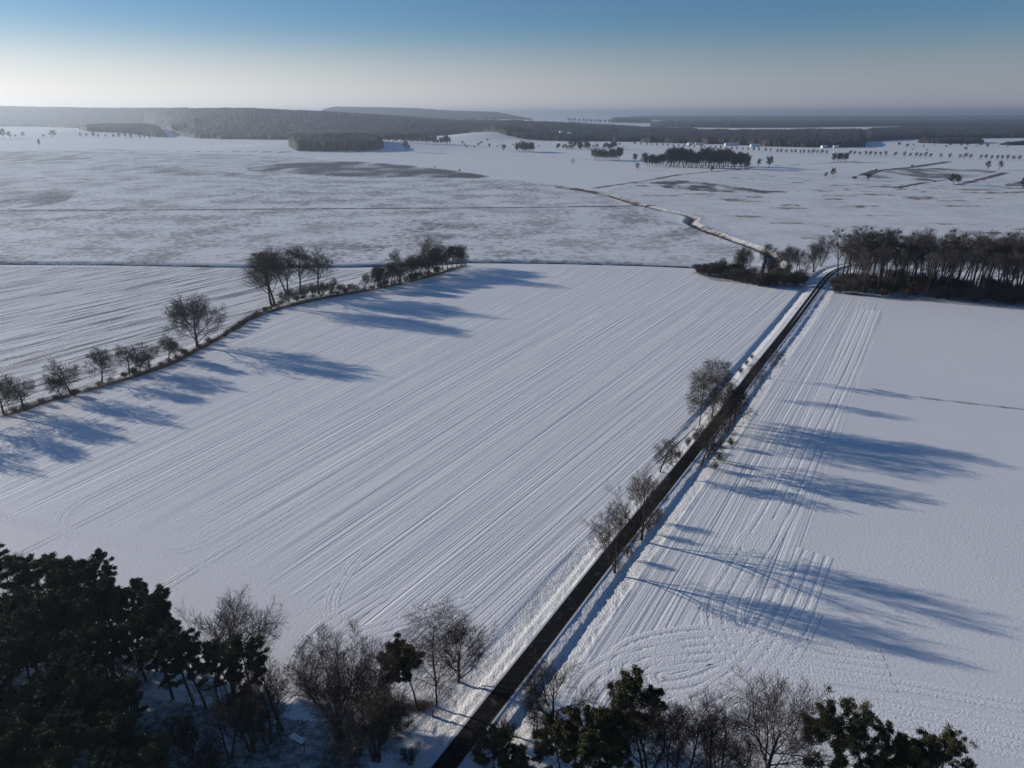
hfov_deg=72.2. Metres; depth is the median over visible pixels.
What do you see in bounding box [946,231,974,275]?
treeline tree
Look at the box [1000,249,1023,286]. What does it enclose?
treeline tree
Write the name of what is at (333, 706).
bare tree
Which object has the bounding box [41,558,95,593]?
pine tree
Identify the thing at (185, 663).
pine tree
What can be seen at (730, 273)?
bush
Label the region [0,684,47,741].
pine tree
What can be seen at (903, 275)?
bush
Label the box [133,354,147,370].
hedgerow tree
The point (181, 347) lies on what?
hedgerow tree
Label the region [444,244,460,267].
hedgerow tree
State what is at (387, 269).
hedgerow tree
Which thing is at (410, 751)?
bush
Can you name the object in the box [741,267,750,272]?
bush
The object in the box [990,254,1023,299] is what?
treeline tree
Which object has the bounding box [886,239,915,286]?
treeline tree
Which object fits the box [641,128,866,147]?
brown wood
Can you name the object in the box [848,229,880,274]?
treeline tree
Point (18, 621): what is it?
pine tree
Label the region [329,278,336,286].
field tree
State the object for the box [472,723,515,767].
pine tree
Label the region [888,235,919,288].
treeline tree
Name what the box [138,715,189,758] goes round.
bush
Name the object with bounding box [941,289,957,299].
bush
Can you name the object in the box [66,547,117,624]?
pine tree
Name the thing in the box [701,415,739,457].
roadside tree
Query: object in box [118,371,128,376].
bush
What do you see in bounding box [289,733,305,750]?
bench
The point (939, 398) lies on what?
verge weeds
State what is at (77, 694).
pine tree
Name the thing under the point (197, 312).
field tree
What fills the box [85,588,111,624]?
pine tree
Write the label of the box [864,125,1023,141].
wood
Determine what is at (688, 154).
grove tree
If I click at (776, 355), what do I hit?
roadside tree
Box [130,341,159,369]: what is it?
hedgerow tree
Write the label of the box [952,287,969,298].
bush
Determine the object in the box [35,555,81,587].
pine tree
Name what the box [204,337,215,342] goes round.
bush
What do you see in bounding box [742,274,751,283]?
bush
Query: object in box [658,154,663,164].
grove tree
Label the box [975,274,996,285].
bush
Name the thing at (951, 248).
treeline tree
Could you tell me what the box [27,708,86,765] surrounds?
pine tree
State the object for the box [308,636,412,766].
bare tree
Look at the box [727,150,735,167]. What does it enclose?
grove tree
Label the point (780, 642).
wheel tracks
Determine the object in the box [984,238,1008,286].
treeline tree
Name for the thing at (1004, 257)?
treeline tree
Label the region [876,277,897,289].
bush
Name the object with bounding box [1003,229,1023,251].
treeline tree
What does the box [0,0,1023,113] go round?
sky
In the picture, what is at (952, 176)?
tree
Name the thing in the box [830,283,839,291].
bush
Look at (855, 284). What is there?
bush
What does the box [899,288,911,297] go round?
bush
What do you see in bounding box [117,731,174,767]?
pine tree
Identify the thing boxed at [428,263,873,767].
road
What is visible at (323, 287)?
bush
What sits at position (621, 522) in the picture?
roadside tree
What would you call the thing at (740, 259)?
copse tree
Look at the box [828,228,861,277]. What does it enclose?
treeline tree
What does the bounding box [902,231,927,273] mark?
treeline tree
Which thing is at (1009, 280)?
bush
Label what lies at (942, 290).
bush
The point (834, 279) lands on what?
bush
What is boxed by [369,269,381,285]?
hedgerow tree
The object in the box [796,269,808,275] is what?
bush
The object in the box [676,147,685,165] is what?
grove tree
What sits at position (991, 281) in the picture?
bush
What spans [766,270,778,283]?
bush
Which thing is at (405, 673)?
pine tree
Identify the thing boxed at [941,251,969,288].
treeline tree
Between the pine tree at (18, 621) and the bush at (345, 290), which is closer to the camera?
the pine tree at (18, 621)
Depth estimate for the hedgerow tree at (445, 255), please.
471.18 m
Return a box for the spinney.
[917,137,983,143]
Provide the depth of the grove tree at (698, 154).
1358.61 m
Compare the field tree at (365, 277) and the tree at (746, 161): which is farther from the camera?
the tree at (746, 161)
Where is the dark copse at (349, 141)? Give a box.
[288,132,383,151]
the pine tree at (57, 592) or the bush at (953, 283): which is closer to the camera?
the pine tree at (57, 592)
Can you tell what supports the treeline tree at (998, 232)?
on the ground at (908, 518)
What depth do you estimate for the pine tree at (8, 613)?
128.65 m
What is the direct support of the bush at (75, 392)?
on the ground at (908, 518)
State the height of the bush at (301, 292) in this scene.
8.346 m
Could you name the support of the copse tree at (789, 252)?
on the ground at (908, 518)
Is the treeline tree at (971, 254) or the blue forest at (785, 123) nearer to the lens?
the treeline tree at (971, 254)
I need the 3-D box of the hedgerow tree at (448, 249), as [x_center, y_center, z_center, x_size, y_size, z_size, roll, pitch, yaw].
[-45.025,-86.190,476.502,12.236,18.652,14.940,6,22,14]
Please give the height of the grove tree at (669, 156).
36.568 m
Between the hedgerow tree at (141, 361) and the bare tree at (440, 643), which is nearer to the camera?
the bare tree at (440, 643)
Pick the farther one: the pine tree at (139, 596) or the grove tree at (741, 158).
the grove tree at (741, 158)
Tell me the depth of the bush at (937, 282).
415.14 m
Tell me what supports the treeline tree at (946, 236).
on the ground at (908, 518)
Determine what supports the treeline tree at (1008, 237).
on the ground at (908, 518)
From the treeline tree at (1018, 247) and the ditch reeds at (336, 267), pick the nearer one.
the treeline tree at (1018, 247)
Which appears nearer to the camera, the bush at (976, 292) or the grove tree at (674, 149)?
the bush at (976, 292)
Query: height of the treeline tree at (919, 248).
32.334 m
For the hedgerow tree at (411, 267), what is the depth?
445.60 m
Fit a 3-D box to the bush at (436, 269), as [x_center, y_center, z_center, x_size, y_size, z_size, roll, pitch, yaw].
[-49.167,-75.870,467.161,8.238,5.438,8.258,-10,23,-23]
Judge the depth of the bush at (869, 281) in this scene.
417.81 m
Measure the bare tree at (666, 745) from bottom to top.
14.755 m
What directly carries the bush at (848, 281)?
on the ground at (908, 518)
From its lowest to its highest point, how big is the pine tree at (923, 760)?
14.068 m
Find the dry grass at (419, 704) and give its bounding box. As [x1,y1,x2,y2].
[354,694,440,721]
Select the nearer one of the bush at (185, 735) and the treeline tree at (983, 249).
the bush at (185, 735)
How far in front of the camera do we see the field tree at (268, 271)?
379.63 m
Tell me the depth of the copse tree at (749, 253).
462.90 m
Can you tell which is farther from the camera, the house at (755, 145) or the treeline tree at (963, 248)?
the house at (755, 145)
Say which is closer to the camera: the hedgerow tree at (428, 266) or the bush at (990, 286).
the bush at (990, 286)
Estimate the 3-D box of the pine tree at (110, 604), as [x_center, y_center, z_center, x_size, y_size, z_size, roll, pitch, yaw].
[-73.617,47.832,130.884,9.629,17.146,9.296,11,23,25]
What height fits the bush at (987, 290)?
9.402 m
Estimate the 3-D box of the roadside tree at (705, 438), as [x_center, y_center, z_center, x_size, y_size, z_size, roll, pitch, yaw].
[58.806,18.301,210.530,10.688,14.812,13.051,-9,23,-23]
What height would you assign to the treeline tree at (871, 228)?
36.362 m
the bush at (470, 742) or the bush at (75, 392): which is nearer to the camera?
the bush at (470, 742)
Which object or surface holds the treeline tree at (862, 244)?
on the ground at (908, 518)
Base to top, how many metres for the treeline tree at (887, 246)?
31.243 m
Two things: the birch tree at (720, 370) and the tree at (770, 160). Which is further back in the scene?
the tree at (770, 160)
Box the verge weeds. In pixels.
[874,388,1020,409]
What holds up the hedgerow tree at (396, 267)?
on the ground at (908, 518)
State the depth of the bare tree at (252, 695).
115.19 m
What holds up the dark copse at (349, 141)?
on the ground at (908, 518)
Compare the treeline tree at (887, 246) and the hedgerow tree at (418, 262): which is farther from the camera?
the hedgerow tree at (418, 262)
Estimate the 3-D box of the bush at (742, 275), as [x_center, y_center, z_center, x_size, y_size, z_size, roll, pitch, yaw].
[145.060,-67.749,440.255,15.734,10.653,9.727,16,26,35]
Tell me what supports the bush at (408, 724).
on the ground at (908, 518)
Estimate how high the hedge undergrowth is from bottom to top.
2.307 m
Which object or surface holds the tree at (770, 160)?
on the ground at (908, 518)
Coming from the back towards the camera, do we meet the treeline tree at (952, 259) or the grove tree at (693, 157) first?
the grove tree at (693, 157)
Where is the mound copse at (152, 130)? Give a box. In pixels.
[79,123,164,137]
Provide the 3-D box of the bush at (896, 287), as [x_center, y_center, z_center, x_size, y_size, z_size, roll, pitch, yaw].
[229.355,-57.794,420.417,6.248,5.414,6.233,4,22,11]
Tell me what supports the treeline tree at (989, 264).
on the ground at (908, 518)
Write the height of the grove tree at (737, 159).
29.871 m
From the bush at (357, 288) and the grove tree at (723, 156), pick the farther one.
the grove tree at (723, 156)
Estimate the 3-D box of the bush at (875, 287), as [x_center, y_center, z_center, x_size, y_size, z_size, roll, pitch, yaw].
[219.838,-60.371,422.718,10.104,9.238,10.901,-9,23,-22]
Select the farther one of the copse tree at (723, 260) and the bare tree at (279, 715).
the copse tree at (723, 260)
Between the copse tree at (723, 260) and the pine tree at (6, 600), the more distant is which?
the copse tree at (723, 260)
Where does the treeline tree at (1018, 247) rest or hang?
on the ground at (908, 518)
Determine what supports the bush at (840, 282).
on the ground at (908, 518)
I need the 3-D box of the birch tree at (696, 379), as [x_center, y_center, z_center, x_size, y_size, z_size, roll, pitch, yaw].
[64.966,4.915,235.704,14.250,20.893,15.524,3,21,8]
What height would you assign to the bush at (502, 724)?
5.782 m
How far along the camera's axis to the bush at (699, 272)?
461.94 m
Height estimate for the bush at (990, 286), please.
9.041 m
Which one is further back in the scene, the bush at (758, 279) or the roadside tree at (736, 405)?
the bush at (758, 279)
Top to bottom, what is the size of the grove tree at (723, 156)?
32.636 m
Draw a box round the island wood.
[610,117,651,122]
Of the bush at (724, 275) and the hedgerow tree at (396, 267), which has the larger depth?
the bush at (724, 275)
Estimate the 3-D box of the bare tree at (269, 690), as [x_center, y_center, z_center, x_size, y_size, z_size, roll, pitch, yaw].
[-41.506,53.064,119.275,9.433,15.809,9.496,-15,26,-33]
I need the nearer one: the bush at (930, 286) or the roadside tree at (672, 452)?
the roadside tree at (672, 452)
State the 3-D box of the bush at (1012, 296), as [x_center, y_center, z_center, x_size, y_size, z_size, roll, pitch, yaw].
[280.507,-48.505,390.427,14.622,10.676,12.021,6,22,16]
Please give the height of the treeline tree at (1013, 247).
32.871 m
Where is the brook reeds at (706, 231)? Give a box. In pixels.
[556,186,784,266]
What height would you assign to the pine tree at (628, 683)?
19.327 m
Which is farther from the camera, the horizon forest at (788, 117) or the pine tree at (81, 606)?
the horizon forest at (788, 117)
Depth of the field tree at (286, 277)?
403.83 m
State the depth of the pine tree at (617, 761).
107.43 m
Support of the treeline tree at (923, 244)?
on the ground at (908, 518)
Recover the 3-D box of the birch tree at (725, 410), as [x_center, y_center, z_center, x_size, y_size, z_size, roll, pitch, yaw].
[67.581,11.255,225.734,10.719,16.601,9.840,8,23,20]
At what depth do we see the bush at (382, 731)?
118.62 m
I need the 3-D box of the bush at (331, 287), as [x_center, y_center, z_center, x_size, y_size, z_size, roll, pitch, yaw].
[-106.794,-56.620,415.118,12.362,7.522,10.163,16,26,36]
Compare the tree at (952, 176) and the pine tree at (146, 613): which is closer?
the pine tree at (146, 613)
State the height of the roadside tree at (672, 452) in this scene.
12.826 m
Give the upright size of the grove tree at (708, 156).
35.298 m
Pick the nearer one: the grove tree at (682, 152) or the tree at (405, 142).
the grove tree at (682, 152)
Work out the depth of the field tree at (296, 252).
405.64 m
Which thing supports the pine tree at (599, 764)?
on the ground at (908, 518)
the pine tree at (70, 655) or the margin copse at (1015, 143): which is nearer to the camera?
the pine tree at (70, 655)
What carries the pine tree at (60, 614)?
on the ground at (908, 518)
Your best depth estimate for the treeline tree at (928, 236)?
426.51 m
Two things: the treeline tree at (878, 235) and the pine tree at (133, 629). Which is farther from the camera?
the treeline tree at (878, 235)
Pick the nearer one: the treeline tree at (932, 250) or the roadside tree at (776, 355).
the roadside tree at (776, 355)
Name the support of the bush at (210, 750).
on the ground at (908, 518)
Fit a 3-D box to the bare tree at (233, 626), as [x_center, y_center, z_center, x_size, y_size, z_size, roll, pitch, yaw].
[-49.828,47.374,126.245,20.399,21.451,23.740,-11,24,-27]
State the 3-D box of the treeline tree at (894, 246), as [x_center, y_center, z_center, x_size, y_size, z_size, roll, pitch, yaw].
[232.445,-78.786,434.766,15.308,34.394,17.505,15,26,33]
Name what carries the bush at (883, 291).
on the ground at (908, 518)
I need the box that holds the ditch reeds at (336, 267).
[9,260,630,267]
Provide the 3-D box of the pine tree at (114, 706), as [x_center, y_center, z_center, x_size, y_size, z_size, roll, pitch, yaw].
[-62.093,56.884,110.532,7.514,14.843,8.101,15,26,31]
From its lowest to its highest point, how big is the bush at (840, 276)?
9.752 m
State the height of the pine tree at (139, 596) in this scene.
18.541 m
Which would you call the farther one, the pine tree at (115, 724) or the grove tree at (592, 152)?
the grove tree at (592, 152)
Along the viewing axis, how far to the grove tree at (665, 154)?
1372.41 m
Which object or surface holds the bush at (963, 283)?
on the ground at (908, 518)
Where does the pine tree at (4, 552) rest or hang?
on the ground at (908, 518)
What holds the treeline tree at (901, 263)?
on the ground at (908, 518)
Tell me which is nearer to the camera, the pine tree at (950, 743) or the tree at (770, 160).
the pine tree at (950, 743)
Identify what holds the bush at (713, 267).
on the ground at (908, 518)
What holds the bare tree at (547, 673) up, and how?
on the ground at (908, 518)
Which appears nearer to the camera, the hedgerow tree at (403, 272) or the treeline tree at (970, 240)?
the treeline tree at (970, 240)
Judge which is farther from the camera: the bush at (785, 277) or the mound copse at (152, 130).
the mound copse at (152, 130)
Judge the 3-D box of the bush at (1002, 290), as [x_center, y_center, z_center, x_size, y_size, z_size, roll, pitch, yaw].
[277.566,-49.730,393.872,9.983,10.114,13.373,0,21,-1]
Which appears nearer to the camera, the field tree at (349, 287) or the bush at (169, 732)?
the bush at (169, 732)
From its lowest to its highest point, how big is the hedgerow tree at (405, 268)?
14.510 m
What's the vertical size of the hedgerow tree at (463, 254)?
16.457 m
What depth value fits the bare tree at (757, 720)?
107.95 m
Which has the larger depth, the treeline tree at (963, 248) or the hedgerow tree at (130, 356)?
the treeline tree at (963, 248)
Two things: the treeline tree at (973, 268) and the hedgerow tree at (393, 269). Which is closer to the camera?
the treeline tree at (973, 268)
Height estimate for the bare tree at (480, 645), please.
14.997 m
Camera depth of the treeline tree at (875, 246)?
422.19 m
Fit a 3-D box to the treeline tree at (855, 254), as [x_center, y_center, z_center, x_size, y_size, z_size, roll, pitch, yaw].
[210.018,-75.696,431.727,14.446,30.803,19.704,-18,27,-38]
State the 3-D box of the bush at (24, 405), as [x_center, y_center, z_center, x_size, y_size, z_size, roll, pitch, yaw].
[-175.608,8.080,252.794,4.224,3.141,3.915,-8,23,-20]
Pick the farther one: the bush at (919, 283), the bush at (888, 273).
the bush at (888, 273)
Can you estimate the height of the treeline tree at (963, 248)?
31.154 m
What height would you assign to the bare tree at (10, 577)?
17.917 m
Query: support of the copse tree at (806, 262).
on the ground at (908, 518)
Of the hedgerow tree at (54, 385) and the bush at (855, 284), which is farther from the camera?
the bush at (855, 284)
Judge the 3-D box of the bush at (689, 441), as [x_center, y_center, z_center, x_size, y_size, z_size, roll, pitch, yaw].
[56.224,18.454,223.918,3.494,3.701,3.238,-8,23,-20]
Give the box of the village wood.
[566,122,696,141]
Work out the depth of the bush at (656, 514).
183.30 m
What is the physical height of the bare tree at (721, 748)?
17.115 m
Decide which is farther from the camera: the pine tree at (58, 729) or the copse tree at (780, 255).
the copse tree at (780, 255)
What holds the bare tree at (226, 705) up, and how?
on the ground at (908, 518)
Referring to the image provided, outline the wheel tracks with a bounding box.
[0,288,1023,759]
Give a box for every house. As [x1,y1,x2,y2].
[724,143,737,145]
[750,143,760,146]
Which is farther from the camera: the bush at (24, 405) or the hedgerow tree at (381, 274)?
the hedgerow tree at (381, 274)
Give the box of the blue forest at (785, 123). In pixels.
[650,119,1023,127]
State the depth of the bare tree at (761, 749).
108.07 m
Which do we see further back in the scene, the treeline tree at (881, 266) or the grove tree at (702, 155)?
the grove tree at (702, 155)
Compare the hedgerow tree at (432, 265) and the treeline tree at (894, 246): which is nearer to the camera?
the treeline tree at (894, 246)
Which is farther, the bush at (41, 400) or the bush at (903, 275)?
the bush at (903, 275)
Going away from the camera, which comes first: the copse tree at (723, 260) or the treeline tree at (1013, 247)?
the treeline tree at (1013, 247)
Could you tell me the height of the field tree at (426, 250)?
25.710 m
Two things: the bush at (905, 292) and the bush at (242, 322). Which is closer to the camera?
the bush at (242, 322)
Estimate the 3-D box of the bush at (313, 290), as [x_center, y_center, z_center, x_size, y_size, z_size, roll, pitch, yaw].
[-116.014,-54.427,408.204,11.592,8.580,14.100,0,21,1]
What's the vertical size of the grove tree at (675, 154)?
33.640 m
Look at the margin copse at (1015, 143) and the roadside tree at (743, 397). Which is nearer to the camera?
the roadside tree at (743, 397)
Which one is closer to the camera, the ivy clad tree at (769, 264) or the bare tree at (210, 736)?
the bare tree at (210, 736)
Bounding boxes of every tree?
[0,372,20,414]
[0,375,38,409]
[0,542,10,582]
[0,552,38,594]
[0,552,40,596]
[0,585,39,672]
[0,606,29,678]
[0,607,55,670]
[0,626,45,697]
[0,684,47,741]
[1,594,55,621]
[11,589,53,626]
[12,551,78,595]
[17,591,71,655]
[21,652,82,714]
[23,630,62,705]
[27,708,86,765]
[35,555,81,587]
[37,358,84,394]
[37,647,99,709]
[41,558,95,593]
[43,376,71,399]
[45,585,80,634]
[48,130,57,136]
[54,618,93,665]
[56,618,113,668]
[60,664,110,722]
[65,595,110,677]
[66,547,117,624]
[75,699,120,763]
[77,710,142,767]
[79,576,128,653]
[80,347,117,382]
[84,634,163,709]
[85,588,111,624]
[88,698,142,753]
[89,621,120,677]
[92,595,135,668]
[100,614,145,680]
[101,673,148,747]
[107,576,148,646]
[109,344,144,373]
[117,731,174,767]
[125,583,170,671]
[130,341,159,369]
[132,595,182,677]
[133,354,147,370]
[134,616,182,700]
[144,619,199,703]
[153,630,213,709]
[154,334,182,359]
[160,291,229,346]
[165,342,182,354]
[174,584,289,712]
[192,637,227,712]
[195,686,257,759]
[209,680,273,752]
[218,632,270,695]
[233,665,285,746]
[234,650,292,730]
[242,251,287,306]
[254,245,297,290]
[258,675,293,741]
[273,618,381,737]
[280,244,317,294]
[295,245,338,293]
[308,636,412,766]
[316,657,389,756]
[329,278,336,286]
[347,282,354,294]
[359,273,370,286]
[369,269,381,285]
[370,265,386,287]
[373,265,389,283]
[376,630,424,710]
[383,263,393,279]
[385,261,401,284]
[386,266,402,283]
[388,249,401,262]
[394,260,407,277]
[396,260,409,280]
[397,594,476,706]
[403,139,409,151]
[403,256,419,278]
[406,237,443,271]
[407,256,420,271]
[415,253,428,272]
[420,255,434,274]
[422,611,498,684]
[426,251,443,272]
[429,247,444,267]
[436,249,448,270]
[438,244,453,267]
[443,134,449,144]
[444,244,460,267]
[451,245,466,266]
[456,244,469,264]
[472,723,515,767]
[497,743,536,767]
[512,651,602,731]
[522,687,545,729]
[530,709,579,767]
[548,701,619,767]
[567,705,625,767]
[580,500,643,574]
[591,148,596,159]
[594,728,637,767]
[595,149,603,160]
[602,664,668,741]
[604,462,674,540]
[605,677,701,767]
[612,147,623,160]
[612,149,618,157]
[643,698,696,767]
[649,689,730,767]
[652,436,681,472]
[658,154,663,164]
[664,147,672,166]
[666,148,676,166]
[670,151,678,166]
[671,147,681,166]
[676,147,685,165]
[682,149,690,166]
[684,367,724,425]
[688,153,697,166]
[688,684,767,767]
[691,358,738,412]
[691,420,726,467]
[695,153,701,167]
[696,148,706,165]
[696,148,711,167]
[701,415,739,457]
[706,150,714,167]
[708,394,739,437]
[712,149,725,167]
[716,392,744,432]
[717,150,731,167]
[718,665,841,767]
[719,151,728,167]
[720,258,727,266]
[724,384,757,425]
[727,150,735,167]
[728,249,748,268]
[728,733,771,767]
[732,152,739,165]
[738,153,744,167]
[738,245,752,265]
[743,157,750,169]
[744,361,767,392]
[758,243,779,273]
[766,156,774,167]
[766,259,776,271]
[766,349,784,378]
[772,249,785,266]
[782,244,800,270]
[792,248,807,274]
[798,683,884,767]
[801,255,816,271]
[803,242,831,271]
[815,235,838,266]
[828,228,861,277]
[840,228,862,274]
[840,237,860,278]
[842,236,872,276]
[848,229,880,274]
[850,237,873,277]
[851,247,878,292]
[854,225,892,275]
[861,227,891,270]
[861,716,922,767]
[867,233,893,277]
[870,244,896,293]
[875,236,894,285]
[877,229,898,275]
[880,730,945,767]
[883,230,902,277]
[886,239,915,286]
[887,227,909,277]
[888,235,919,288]
[891,248,911,293]
[901,253,919,288]
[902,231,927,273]
[905,236,931,281]
[906,722,978,767]
[910,228,936,280]
[913,236,939,285]
[916,227,943,274]
[918,249,945,296]
[924,234,941,276]
[930,236,949,279]
[936,234,961,274]
[937,242,964,285]
[939,227,971,275]
[941,250,966,289]
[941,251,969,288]
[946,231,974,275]
[946,237,973,288]
[947,173,960,184]
[956,237,980,279]
[957,235,989,278]
[962,248,987,295]
[965,238,993,281]
[967,231,985,279]
[970,234,990,280]
[976,237,1008,285]
[977,229,1001,275]
[980,252,1005,299]
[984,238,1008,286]
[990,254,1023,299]
[991,240,1023,287]
[992,231,1019,276]
[992,240,1014,284]
[999,233,1022,281]
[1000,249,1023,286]
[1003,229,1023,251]
[1007,239,1023,286]
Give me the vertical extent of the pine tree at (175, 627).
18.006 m
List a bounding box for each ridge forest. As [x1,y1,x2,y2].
[0,106,183,127]
[152,107,617,140]
[322,106,533,119]
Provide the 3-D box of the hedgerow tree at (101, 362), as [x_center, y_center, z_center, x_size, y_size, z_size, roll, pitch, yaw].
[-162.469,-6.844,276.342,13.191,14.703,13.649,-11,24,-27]
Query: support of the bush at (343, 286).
on the ground at (908, 518)
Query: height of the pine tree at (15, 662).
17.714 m
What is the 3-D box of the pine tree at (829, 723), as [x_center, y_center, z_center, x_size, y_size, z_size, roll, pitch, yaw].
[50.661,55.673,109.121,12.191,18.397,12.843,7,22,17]
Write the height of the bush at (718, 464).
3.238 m
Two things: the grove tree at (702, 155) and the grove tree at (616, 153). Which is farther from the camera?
the grove tree at (616, 153)
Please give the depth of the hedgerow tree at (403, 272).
440.12 m
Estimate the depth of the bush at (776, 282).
430.71 m
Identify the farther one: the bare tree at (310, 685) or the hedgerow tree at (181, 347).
the hedgerow tree at (181, 347)
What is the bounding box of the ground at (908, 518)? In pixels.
[0,114,1023,767]
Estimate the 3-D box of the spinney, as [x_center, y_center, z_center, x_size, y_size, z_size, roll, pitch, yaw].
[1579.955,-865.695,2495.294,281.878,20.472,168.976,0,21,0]
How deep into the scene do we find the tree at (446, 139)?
2204.22 m
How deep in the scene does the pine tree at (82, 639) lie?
122.69 m
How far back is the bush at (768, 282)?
431.70 m
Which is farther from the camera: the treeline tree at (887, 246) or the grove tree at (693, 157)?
the grove tree at (693, 157)
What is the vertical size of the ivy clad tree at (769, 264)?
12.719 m
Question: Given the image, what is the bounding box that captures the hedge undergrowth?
[0,264,466,417]
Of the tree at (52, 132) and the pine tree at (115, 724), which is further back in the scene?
the tree at (52, 132)
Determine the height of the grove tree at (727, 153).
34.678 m
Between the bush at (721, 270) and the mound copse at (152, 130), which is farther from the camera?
the mound copse at (152, 130)
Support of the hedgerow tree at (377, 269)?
on the ground at (908, 518)
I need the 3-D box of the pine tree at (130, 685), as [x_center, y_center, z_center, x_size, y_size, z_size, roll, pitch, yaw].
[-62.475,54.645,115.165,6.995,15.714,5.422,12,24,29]
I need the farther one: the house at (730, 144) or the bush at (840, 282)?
the house at (730, 144)
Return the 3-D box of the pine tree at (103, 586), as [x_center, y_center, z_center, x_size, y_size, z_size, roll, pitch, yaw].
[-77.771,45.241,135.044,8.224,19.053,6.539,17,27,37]
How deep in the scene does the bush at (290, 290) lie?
400.44 m
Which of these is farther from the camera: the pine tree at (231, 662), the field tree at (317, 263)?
the field tree at (317, 263)
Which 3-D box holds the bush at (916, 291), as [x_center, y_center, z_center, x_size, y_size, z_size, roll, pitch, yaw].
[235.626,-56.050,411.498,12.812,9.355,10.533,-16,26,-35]
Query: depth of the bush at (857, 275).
429.58 m
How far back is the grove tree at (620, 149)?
1554.65 m
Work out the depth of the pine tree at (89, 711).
109.21 m
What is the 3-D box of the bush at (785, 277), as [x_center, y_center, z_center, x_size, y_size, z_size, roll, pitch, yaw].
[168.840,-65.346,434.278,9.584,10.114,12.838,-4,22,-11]
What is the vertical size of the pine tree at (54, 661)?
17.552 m
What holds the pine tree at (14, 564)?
on the ground at (908, 518)
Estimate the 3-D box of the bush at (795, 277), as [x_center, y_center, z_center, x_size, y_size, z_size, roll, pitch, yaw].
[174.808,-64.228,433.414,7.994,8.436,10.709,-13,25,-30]
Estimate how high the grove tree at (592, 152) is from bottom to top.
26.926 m
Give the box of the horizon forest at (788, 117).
[626,115,1023,119]
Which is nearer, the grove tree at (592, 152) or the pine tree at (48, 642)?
the pine tree at (48, 642)
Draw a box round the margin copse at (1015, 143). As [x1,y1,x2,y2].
[999,140,1023,144]
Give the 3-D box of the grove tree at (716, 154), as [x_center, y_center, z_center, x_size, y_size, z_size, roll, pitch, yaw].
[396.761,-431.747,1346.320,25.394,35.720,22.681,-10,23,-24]
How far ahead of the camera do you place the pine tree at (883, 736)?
104.86 m
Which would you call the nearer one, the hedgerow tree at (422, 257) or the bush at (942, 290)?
the bush at (942, 290)
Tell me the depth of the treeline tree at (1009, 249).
417.31 m
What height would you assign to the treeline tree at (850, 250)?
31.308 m
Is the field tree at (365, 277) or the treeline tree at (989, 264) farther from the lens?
the field tree at (365, 277)
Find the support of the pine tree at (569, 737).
on the ground at (908, 518)
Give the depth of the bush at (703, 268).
460.89 m
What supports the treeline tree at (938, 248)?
on the ground at (908, 518)
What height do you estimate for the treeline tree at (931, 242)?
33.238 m
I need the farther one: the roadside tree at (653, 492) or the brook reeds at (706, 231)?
the brook reeds at (706, 231)
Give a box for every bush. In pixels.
[6,406,21,412]
[17,402,29,409]
[36,397,45,404]
[66,388,79,395]
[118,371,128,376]
[127,367,139,374]
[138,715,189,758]
[160,711,205,757]
[180,349,188,353]
[182,726,227,767]
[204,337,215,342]
[237,320,245,324]
[275,291,291,302]
[283,286,303,299]
[295,285,311,297]
[304,283,322,295]
[313,282,330,294]
[322,281,340,291]
[335,283,346,292]
[341,287,348,292]
[346,283,366,291]
[369,715,395,748]
[382,694,417,733]
[393,741,423,765]
[404,273,417,279]
[433,265,443,272]
[464,728,491,758]
[489,712,519,742]
[568,138,576,144]
[611,140,618,149]
[624,549,635,557]
[649,509,664,521]
[684,437,692,444]
[696,263,709,274]
[696,266,704,273]
[703,262,724,276]
[704,268,715,276]
[711,462,719,469]
[715,263,726,276]
[715,451,727,461]
[721,271,727,277]
[723,263,735,275]
[726,268,739,280]
[728,438,738,446]
[732,269,753,282]
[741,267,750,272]
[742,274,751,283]
[748,272,757,283]
[753,273,769,286]
[765,263,784,273]
[765,277,773,285]
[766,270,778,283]
[774,278,779,285]
[776,261,792,270]
[776,270,792,284]
[790,274,804,285]
[793,276,806,285]
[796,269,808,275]
[829,277,839,284]
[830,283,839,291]
[832,278,847,287]
[834,271,854,280]
[841,278,855,288]
[844,279,870,294]
[850,271,870,279]
[855,276,876,288]
[871,276,883,289]
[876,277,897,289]
[878,289,887,295]
[883,268,894,278]
[888,268,908,278]
[892,276,911,288]
[892,283,902,291]
[894,273,913,288]
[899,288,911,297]
[905,274,925,282]
[906,281,924,294]
[907,279,926,292]
[922,278,944,290]
[925,286,948,298]
[926,278,944,289]
[935,276,954,287]
[935,286,951,297]
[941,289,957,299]
[943,276,961,288]
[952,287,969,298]
[954,277,973,288]
[963,279,983,287]
[965,286,990,301]
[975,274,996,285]
[976,278,999,284]
[977,284,993,298]
[989,285,1001,298]
[994,278,1011,284]
[994,286,1019,302]
[1003,288,1023,304]
[1012,286,1023,299]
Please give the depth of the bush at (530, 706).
118.63 m
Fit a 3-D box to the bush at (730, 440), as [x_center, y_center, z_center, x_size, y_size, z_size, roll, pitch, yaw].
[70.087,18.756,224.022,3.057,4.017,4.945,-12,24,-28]
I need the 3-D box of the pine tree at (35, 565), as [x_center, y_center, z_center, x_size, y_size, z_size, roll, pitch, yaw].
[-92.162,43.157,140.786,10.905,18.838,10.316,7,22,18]
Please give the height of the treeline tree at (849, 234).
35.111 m

